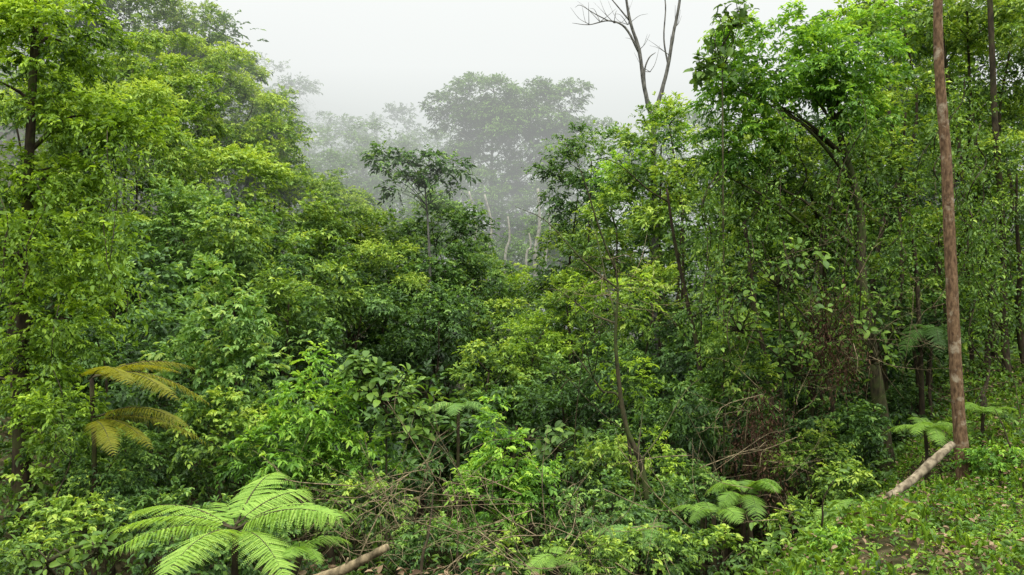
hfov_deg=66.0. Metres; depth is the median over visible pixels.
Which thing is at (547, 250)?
tree
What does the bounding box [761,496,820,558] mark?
bush
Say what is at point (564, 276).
tree
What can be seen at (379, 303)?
tree
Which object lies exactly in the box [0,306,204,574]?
tree
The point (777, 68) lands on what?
tree
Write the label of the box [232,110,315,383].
tree
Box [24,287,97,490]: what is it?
hanging vine
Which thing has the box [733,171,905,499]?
tree
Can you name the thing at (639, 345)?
tree
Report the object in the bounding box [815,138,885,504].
tree
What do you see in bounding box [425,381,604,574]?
tree
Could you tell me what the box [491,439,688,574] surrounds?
dead twig pile
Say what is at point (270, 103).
tree
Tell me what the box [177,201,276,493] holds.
tree
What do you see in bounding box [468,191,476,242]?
tree
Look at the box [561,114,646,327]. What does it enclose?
tree
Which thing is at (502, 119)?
tree
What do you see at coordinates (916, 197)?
hanging vine
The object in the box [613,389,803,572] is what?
dead twig pile
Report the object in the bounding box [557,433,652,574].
bush
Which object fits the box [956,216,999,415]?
hanging vine
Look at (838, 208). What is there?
hanging vine
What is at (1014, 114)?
tree
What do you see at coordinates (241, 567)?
bush
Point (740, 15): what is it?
tree
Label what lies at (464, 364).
tree
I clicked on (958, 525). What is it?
undergrowth
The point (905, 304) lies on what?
tree
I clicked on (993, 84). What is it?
tree
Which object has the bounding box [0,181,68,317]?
hanging vine
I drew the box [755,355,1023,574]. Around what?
ground cover
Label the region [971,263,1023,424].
hanging vine
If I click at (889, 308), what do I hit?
tree
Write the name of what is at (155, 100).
tree
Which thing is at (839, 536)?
bush
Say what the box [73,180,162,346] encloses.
hanging vine
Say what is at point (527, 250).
tree
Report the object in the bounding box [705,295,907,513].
tree
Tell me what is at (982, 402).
tree
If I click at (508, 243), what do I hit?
tree
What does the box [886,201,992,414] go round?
tree
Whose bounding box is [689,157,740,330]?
hanging vine
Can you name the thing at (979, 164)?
hanging vine
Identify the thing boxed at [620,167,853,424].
tree
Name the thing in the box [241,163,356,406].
tree
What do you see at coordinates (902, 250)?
hanging vine
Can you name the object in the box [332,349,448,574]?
broad leaved plant
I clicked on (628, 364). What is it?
tree
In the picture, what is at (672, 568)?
bush
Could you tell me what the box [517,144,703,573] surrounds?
tree
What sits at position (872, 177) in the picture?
hanging vine
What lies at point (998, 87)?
tree
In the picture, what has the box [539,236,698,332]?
tree
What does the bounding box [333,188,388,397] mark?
tree
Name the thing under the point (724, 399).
bush
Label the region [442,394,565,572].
bush
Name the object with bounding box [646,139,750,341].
hanging vine
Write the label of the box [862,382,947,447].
tree
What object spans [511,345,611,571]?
tree
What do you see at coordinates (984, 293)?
hanging vine
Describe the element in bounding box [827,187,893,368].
hanging vine
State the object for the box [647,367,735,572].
bush
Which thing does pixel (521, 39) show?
sky
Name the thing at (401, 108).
tree
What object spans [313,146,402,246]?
tree
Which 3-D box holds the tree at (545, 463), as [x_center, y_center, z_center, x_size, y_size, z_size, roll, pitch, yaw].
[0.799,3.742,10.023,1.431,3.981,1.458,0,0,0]
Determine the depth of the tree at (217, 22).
24.56 m
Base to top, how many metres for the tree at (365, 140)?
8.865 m
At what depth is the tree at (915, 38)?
12.98 m
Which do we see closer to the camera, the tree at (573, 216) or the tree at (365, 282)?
the tree at (365, 282)
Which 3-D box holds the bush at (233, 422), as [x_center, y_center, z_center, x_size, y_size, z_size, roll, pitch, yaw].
[-3.214,2.897,8.552,1.506,3.658,1.138,0,0,23]
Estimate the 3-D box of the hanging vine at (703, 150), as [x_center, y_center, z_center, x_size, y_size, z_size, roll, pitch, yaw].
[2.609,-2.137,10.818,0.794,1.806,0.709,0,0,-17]
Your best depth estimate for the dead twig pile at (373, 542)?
4.59 m
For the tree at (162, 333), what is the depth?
11.69 m
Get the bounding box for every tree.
[0,0,153,318]
[0,0,197,574]
[0,0,227,172]
[0,0,299,273]
[0,169,155,401]
[0,217,221,426]
[0,260,17,407]
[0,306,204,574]
[0,407,138,566]
[19,74,224,361]
[22,0,154,225]
[38,414,224,574]
[49,15,213,322]
[52,192,324,378]
[58,242,218,508]
[102,0,244,274]
[103,28,270,214]
[104,171,259,464]
[112,52,238,320]
[113,300,260,547]
[140,249,297,571]
[146,135,303,435]
[151,1,235,312]
[152,153,361,315]
[169,201,318,478]
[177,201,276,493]
[179,379,333,565]
[189,69,303,217]
[204,49,272,246]
[209,250,431,411]
[215,50,323,153]
[216,90,300,204]
[227,351,431,564]
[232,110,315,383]
[235,290,348,541]
[237,139,313,356]
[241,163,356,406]
[245,83,316,374]
[251,261,329,512]
[259,228,380,496]
[270,111,381,176]
[287,226,442,361]
[290,147,368,214]
[290,181,386,430]
[297,118,420,220]
[299,167,360,396]
[306,267,432,522]
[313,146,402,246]
[320,446,445,574]
[330,207,418,407]
[332,101,442,223]
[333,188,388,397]
[341,236,431,423]
[341,359,536,574]
[342,254,538,408]
[346,178,443,255]
[349,306,521,474]
[351,256,472,474]
[353,150,434,206]
[359,140,481,462]
[360,160,468,220]
[378,185,504,411]
[378,200,462,284]
[379,283,501,517]
[383,193,470,431]
[395,125,481,268]
[401,221,514,295]
[404,317,593,463]
[407,164,514,301]
[418,71,596,312]
[418,237,525,501]
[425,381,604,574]
[426,175,534,263]
[445,337,538,567]
[453,233,542,291]
[454,296,551,513]
[457,191,593,341]
[459,270,592,392]
[462,253,534,385]
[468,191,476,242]
[475,294,639,527]
[484,175,587,271]
[484,194,492,329]
[491,263,557,464]
[491,309,570,569]
[493,211,595,294]
[504,216,510,329]
[510,318,664,439]
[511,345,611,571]
[513,164,604,265]
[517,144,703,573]
[521,117,659,521]
[521,267,612,574]
[523,427,627,573]
[525,190,677,478]
[525,233,532,388]
[529,219,608,500]
[532,201,617,329]
[532,328,636,572]
[533,168,621,518]
[533,188,540,383]
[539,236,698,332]
[544,211,553,379]
[545,198,757,409]
[547,336,693,574]
[552,174,684,574]
[556,266,688,574]
[556,332,670,574]
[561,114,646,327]
[573,0,681,481]
[580,144,674,500]
[588,260,709,574]
[594,398,740,569]
[596,90,706,517]
[598,157,759,574]
[609,316,806,554]
[620,155,747,560]
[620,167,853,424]
[621,102,740,294]
[645,288,763,571]
[646,98,693,571]
[661,140,783,526]
[672,381,793,574]
[683,0,758,571]
[683,0,921,481]
[683,117,934,416]
[698,238,807,574]
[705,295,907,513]
[706,113,902,523]
[707,237,904,558]
[727,318,814,569]
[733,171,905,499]
[743,191,797,556]
[751,315,968,475]
[754,84,1003,413]
[758,286,860,537]
[769,396,905,541]
[774,3,989,395]
[797,332,933,496]
[806,81,957,389]
[815,126,925,485]
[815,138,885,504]
[815,236,941,415]
[826,243,1023,397]
[827,0,968,442]
[837,45,1023,359]
[844,0,1023,275]
[856,63,975,387]
[857,0,1023,354]
[861,281,964,421]
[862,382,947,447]
[867,62,993,432]
[870,119,1023,322]
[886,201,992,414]
[896,277,1023,375]
[897,0,1023,263]
[909,91,1023,328]
[919,0,1023,365]
[930,223,1023,377]
[933,0,971,484]
[943,11,974,373]
[955,124,1023,368]
[961,0,1011,378]
[980,370,989,406]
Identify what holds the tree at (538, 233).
on the ground at (358, 71)
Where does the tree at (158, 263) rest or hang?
on the ground at (358, 71)
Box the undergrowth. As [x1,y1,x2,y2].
[0,235,1023,574]
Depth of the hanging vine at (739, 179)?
11.20 m
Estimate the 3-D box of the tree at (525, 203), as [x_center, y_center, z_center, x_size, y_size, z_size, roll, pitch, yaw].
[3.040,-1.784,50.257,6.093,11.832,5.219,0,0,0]
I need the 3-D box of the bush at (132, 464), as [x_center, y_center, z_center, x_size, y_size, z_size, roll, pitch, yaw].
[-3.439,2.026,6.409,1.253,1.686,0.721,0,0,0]
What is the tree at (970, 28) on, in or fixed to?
on the ground at (358, 71)
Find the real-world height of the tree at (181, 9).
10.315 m
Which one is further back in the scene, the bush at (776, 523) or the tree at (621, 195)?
the tree at (621, 195)
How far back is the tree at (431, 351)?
18.84 m
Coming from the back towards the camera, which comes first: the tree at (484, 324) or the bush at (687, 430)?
the tree at (484, 324)
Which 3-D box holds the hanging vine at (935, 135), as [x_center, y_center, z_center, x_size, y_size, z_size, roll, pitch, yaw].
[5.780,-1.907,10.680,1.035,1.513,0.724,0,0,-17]
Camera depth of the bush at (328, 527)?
6.14 m
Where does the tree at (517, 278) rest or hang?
on the ground at (358, 71)
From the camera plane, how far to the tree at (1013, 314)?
12.26 m
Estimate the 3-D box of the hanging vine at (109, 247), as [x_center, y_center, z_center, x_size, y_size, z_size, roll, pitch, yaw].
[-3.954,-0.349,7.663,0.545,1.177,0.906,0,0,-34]
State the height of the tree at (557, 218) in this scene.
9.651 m
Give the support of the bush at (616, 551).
on the ground at (358, 71)
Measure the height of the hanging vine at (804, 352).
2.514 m
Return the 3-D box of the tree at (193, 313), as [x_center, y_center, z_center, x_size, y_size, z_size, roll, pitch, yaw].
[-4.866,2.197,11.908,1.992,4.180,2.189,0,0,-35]
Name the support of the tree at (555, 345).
on the ground at (358, 71)
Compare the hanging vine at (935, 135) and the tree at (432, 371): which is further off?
the tree at (432, 371)
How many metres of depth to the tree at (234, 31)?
27.88 m
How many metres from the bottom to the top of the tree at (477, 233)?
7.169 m
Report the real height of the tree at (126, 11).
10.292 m
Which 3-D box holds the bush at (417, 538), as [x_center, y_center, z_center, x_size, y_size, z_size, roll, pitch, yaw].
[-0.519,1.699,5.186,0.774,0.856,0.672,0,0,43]
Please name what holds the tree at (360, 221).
on the ground at (358, 71)
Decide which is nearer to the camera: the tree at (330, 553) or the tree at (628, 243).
the tree at (330, 553)
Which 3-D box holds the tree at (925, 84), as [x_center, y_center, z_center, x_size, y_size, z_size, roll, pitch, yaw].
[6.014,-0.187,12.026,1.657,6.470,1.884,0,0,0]
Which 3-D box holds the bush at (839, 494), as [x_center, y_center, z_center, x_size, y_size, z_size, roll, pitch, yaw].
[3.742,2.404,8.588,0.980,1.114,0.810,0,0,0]
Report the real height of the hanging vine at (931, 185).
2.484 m
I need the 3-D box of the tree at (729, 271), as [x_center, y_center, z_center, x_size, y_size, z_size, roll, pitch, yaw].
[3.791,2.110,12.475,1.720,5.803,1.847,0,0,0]
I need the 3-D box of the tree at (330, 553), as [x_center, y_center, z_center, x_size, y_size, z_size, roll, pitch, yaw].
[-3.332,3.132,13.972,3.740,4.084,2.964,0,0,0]
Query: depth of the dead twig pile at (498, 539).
4.67 m
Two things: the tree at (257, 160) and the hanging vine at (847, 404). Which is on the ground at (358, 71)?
the tree at (257, 160)
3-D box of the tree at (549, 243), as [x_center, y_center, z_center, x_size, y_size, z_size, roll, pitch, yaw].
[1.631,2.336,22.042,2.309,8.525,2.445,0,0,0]
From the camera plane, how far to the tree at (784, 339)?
11.54 m
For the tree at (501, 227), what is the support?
on the ground at (358, 71)
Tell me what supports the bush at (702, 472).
on the ground at (358, 71)
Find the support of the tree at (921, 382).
on the ground at (358, 71)
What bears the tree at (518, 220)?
on the ground at (358, 71)
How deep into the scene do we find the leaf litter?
5.33 m
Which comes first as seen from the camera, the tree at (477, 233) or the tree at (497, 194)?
the tree at (477, 233)
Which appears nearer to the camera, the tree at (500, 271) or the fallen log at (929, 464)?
the fallen log at (929, 464)
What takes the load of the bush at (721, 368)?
on the ground at (358, 71)
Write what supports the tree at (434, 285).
on the ground at (358, 71)
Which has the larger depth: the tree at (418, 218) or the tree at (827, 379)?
the tree at (418, 218)
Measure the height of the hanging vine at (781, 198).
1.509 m
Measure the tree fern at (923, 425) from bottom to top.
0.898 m
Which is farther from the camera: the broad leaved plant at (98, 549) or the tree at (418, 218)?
the tree at (418, 218)
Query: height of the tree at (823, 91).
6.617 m
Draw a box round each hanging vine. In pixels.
[0,147,69,277]
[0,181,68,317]
[0,187,37,355]
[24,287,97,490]
[49,171,134,331]
[71,119,151,305]
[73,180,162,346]
[73,188,138,311]
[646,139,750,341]
[670,74,721,194]
[675,187,751,385]
[679,161,750,354]
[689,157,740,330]
[696,97,792,188]
[702,222,780,367]
[724,109,757,201]
[732,106,807,243]
[742,127,789,288]
[758,168,810,301]
[759,124,820,231]
[766,229,814,441]
[772,217,828,369]
[789,223,836,399]
[793,111,869,287]
[800,272,890,392]
[808,164,863,334]
[815,79,898,278]
[817,119,880,328]
[820,277,857,444]
[821,182,884,373]
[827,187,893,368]
[834,232,920,416]
[863,113,911,296]
[866,192,942,318]
[880,87,964,270]
[888,94,1008,236]
[898,94,980,202]
[905,129,953,307]
[912,158,987,287]
[921,61,988,214]
[928,194,1004,357]
[928,249,996,388]
[937,164,1007,348]
[942,201,1020,339]
[953,112,1007,237]
[955,125,1023,271]
[955,180,1023,303]
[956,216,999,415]
[957,136,1023,321]
[960,203,1017,318]
[963,210,1023,370]
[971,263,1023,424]
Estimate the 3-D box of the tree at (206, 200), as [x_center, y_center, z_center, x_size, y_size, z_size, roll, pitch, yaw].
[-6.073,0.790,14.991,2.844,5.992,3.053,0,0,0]
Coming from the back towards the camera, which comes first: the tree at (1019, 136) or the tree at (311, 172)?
the tree at (311, 172)
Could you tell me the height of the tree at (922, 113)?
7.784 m
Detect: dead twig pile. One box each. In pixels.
[249,465,434,574]
[253,381,556,574]
[356,405,608,574]
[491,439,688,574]
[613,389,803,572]
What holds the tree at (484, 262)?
on the ground at (358, 71)
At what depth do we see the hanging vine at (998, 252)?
9.50 m
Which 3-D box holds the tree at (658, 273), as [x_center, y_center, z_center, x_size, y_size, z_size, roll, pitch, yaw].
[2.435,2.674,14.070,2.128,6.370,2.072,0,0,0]
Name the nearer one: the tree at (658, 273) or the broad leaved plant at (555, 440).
the broad leaved plant at (555, 440)
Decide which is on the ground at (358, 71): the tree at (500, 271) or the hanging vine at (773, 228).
the tree at (500, 271)
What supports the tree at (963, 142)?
on the ground at (358, 71)
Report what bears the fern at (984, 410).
on the ground at (358, 71)
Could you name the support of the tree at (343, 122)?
on the ground at (358, 71)
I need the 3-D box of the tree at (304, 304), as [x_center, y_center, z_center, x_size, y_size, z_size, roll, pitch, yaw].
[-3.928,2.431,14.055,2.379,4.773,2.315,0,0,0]
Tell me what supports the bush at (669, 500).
on the ground at (358, 71)
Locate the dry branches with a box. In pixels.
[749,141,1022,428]
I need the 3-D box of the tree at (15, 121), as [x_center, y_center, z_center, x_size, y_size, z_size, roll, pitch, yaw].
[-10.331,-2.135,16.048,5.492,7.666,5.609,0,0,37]
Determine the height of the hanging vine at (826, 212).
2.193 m
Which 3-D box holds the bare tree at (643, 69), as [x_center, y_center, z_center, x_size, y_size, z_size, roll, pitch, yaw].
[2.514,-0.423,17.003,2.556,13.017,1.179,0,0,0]
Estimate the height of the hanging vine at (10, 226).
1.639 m
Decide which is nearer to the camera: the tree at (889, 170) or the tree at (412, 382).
the tree at (889, 170)
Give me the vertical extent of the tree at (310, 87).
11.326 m
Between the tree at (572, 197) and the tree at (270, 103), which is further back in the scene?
the tree at (572, 197)
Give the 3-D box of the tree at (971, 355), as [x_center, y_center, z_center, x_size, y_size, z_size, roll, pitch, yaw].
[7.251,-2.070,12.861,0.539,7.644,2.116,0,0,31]
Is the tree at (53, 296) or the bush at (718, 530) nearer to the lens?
the bush at (718, 530)
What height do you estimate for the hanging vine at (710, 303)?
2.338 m
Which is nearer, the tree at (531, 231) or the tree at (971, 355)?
the tree at (971, 355)
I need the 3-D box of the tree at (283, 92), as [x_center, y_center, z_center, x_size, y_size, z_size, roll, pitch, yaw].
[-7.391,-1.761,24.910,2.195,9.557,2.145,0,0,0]
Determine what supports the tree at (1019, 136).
on the ground at (358, 71)
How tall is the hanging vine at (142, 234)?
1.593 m
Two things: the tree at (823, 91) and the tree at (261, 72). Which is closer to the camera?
the tree at (823, 91)
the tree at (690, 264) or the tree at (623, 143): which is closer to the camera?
the tree at (623, 143)
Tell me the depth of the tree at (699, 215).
16.96 m
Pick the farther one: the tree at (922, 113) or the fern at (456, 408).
the tree at (922, 113)
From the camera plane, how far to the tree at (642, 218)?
14.74 m
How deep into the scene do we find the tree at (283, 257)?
15.08 m
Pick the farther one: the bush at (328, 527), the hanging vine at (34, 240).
the hanging vine at (34, 240)
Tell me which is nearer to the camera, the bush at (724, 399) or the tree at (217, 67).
the bush at (724, 399)
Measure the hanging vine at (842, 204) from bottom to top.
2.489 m
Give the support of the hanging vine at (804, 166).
hanging from the tree at (823, 91)
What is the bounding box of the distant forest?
[0,0,1023,428]
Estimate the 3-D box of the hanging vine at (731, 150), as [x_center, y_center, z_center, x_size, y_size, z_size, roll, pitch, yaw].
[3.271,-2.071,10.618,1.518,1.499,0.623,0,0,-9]
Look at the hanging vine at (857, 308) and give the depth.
9.67 m
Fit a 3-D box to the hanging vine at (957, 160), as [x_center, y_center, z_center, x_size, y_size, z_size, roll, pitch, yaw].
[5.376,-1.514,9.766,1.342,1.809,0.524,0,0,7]
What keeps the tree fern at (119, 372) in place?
on the ground at (358, 71)
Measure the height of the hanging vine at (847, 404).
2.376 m
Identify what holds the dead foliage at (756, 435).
hanging from the tree at (823, 91)
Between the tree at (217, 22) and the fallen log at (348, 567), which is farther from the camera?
the tree at (217, 22)
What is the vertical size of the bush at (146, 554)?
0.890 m
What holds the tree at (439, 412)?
on the ground at (358, 71)
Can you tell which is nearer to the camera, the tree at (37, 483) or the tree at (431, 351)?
the tree at (37, 483)
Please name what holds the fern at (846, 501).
on the ground at (358, 71)
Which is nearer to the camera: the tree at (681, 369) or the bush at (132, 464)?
the bush at (132, 464)
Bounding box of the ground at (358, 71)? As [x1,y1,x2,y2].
[0,1,1023,574]
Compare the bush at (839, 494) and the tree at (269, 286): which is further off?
the tree at (269, 286)
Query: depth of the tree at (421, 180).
21.96 m
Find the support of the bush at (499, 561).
on the ground at (358, 71)
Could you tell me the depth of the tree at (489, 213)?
38.95 m
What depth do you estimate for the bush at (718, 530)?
5.77 m
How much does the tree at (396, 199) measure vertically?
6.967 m
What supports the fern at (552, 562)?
on the ground at (358, 71)
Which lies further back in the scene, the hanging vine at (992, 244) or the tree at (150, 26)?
the tree at (150, 26)
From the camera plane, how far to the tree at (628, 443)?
7.79 m
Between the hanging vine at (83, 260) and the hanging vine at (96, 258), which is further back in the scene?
the hanging vine at (83, 260)
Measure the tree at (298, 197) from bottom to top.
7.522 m
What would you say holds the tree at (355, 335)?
on the ground at (358, 71)
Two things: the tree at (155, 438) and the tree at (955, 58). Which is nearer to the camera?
the tree at (155, 438)
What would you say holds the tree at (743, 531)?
on the ground at (358, 71)
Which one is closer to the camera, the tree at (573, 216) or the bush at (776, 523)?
the bush at (776, 523)
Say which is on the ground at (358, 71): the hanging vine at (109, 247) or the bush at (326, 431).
the bush at (326, 431)
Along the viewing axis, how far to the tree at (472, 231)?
23.73 m
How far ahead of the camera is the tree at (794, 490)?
11.96 m
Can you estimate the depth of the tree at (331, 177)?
23.89 m
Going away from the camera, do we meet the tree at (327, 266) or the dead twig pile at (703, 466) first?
the dead twig pile at (703, 466)
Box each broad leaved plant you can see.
[8,527,118,574]
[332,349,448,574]
[521,420,594,574]
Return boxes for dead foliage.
[686,323,834,539]
[765,224,934,431]
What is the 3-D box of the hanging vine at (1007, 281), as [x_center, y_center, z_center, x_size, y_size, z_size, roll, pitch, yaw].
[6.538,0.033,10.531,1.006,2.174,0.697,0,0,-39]
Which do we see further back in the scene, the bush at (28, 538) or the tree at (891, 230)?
the tree at (891, 230)
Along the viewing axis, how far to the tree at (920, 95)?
22.06 m
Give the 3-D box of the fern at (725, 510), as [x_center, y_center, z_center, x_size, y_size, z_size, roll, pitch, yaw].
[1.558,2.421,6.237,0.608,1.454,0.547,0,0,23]
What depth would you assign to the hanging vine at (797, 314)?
10.66 m
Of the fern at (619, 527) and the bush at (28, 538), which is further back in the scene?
the fern at (619, 527)
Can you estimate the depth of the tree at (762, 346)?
10.77 m
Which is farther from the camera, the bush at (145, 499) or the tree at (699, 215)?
the tree at (699, 215)
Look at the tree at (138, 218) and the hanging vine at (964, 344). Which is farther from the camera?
the tree at (138, 218)
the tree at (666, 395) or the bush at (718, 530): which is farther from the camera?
the tree at (666, 395)
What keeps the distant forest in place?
on the ground at (358, 71)
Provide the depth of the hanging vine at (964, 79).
9.19 m
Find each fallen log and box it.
[314,544,389,574]
[886,441,955,498]
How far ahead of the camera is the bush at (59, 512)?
5.30 m
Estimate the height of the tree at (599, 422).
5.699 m
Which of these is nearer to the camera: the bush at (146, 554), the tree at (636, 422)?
the bush at (146, 554)
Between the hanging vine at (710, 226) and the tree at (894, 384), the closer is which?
the hanging vine at (710, 226)
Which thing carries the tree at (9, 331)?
on the ground at (358, 71)
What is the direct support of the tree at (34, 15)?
on the ground at (358, 71)
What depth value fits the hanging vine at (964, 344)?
9.54 m
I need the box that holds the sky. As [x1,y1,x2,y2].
[180,0,1023,132]
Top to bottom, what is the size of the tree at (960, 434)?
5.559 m
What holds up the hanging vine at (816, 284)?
hanging from the tree at (823, 91)
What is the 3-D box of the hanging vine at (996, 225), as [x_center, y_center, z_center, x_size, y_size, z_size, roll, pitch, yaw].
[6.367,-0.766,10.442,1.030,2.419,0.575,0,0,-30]
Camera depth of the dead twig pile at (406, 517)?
4.75 m
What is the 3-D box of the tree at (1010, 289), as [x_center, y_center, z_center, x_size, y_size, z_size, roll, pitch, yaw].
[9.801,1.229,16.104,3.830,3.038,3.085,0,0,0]
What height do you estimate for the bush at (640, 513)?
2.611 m
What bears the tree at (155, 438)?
on the ground at (358, 71)
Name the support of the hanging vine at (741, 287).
hanging from the tree at (767, 326)
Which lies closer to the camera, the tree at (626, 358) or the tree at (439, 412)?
the tree at (626, 358)
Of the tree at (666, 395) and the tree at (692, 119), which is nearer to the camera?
the tree at (666, 395)
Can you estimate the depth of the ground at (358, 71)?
130.69 m
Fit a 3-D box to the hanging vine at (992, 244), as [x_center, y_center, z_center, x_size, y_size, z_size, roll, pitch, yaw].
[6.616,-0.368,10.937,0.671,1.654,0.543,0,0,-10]
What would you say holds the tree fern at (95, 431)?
on the ground at (358, 71)
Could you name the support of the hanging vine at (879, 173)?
hanging from the tree at (823, 91)
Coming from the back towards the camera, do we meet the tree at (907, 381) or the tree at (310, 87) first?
the tree at (310, 87)
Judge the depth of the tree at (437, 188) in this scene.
51.09 m
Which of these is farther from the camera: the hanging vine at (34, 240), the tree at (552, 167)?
the tree at (552, 167)
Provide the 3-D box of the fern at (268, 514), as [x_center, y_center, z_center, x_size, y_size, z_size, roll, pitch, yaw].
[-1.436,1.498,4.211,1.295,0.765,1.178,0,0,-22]
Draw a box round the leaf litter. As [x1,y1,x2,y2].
[268,353,1023,574]
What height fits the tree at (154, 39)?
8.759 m
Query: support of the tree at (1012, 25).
on the ground at (358, 71)
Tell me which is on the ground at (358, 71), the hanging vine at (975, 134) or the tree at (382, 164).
the tree at (382, 164)
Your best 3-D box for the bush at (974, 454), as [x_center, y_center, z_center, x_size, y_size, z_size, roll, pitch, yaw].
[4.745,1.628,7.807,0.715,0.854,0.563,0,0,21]
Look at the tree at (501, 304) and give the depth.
19.69 m
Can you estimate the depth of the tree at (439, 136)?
59.06 m
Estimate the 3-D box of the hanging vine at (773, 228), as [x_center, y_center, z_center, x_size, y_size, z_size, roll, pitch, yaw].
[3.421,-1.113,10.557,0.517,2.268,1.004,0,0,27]
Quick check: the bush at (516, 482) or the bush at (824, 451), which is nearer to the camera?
the bush at (516, 482)
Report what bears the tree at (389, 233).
on the ground at (358, 71)
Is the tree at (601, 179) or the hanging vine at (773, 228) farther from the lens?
the tree at (601, 179)
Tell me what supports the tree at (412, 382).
on the ground at (358, 71)
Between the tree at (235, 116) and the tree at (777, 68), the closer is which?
the tree at (777, 68)
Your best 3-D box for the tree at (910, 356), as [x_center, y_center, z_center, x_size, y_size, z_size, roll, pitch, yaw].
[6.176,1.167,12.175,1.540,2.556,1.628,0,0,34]
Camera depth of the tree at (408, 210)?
39.80 m
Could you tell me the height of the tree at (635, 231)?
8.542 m
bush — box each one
[0,383,121,569]
[0,523,86,574]
[6,491,155,574]
[46,434,168,574]
[89,476,223,572]
[125,520,249,574]
[137,492,294,574]
[154,385,278,563]
[208,340,404,565]
[209,520,327,574]
[293,470,420,574]
[376,480,492,574]
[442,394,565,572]
[463,523,559,574]
[532,465,657,567]
[544,530,637,574]
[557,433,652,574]
[597,522,704,574]
[598,473,720,574]
[640,448,731,573]
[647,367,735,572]
[688,523,771,574]
[691,299,770,574]
[704,353,785,561]
[753,417,874,509]
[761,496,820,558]
[804,455,892,513]
[806,480,856,563]
[818,399,904,498]
[950,409,1023,477]
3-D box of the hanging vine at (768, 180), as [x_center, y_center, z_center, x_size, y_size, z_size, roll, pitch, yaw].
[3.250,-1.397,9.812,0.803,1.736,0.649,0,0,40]
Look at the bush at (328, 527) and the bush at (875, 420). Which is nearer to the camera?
the bush at (328, 527)
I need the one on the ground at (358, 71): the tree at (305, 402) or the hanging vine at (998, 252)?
the tree at (305, 402)
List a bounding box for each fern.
[81,360,212,560]
[84,405,209,574]
[108,472,357,574]
[254,535,351,574]
[421,401,492,573]
[525,546,587,574]
[595,522,680,574]
[673,500,745,572]
[703,479,781,572]
[808,499,895,518]
[883,417,952,483]
[898,324,972,420]
[965,402,1018,445]
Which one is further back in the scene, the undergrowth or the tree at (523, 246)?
the tree at (523, 246)
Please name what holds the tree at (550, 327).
on the ground at (358, 71)
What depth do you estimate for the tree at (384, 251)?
20.65 m
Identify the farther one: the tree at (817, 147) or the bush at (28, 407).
the tree at (817, 147)
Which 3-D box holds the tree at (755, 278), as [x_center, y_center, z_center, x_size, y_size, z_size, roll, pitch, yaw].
[7.576,-0.295,21.704,5.885,9.004,6.858,0,0,-35]
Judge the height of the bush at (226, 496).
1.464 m
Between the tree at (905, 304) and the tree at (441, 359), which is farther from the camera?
the tree at (441, 359)
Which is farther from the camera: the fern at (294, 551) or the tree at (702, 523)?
the tree at (702, 523)
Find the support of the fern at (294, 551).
on the ground at (358, 71)
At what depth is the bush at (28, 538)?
4.76 m
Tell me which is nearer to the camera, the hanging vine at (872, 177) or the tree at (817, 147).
the hanging vine at (872, 177)
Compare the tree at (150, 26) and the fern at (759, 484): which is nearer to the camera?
the fern at (759, 484)
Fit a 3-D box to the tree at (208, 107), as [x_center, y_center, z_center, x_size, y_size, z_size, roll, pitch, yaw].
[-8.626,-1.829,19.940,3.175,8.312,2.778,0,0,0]
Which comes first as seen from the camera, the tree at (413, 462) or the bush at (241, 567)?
the bush at (241, 567)
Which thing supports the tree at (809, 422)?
on the ground at (358, 71)

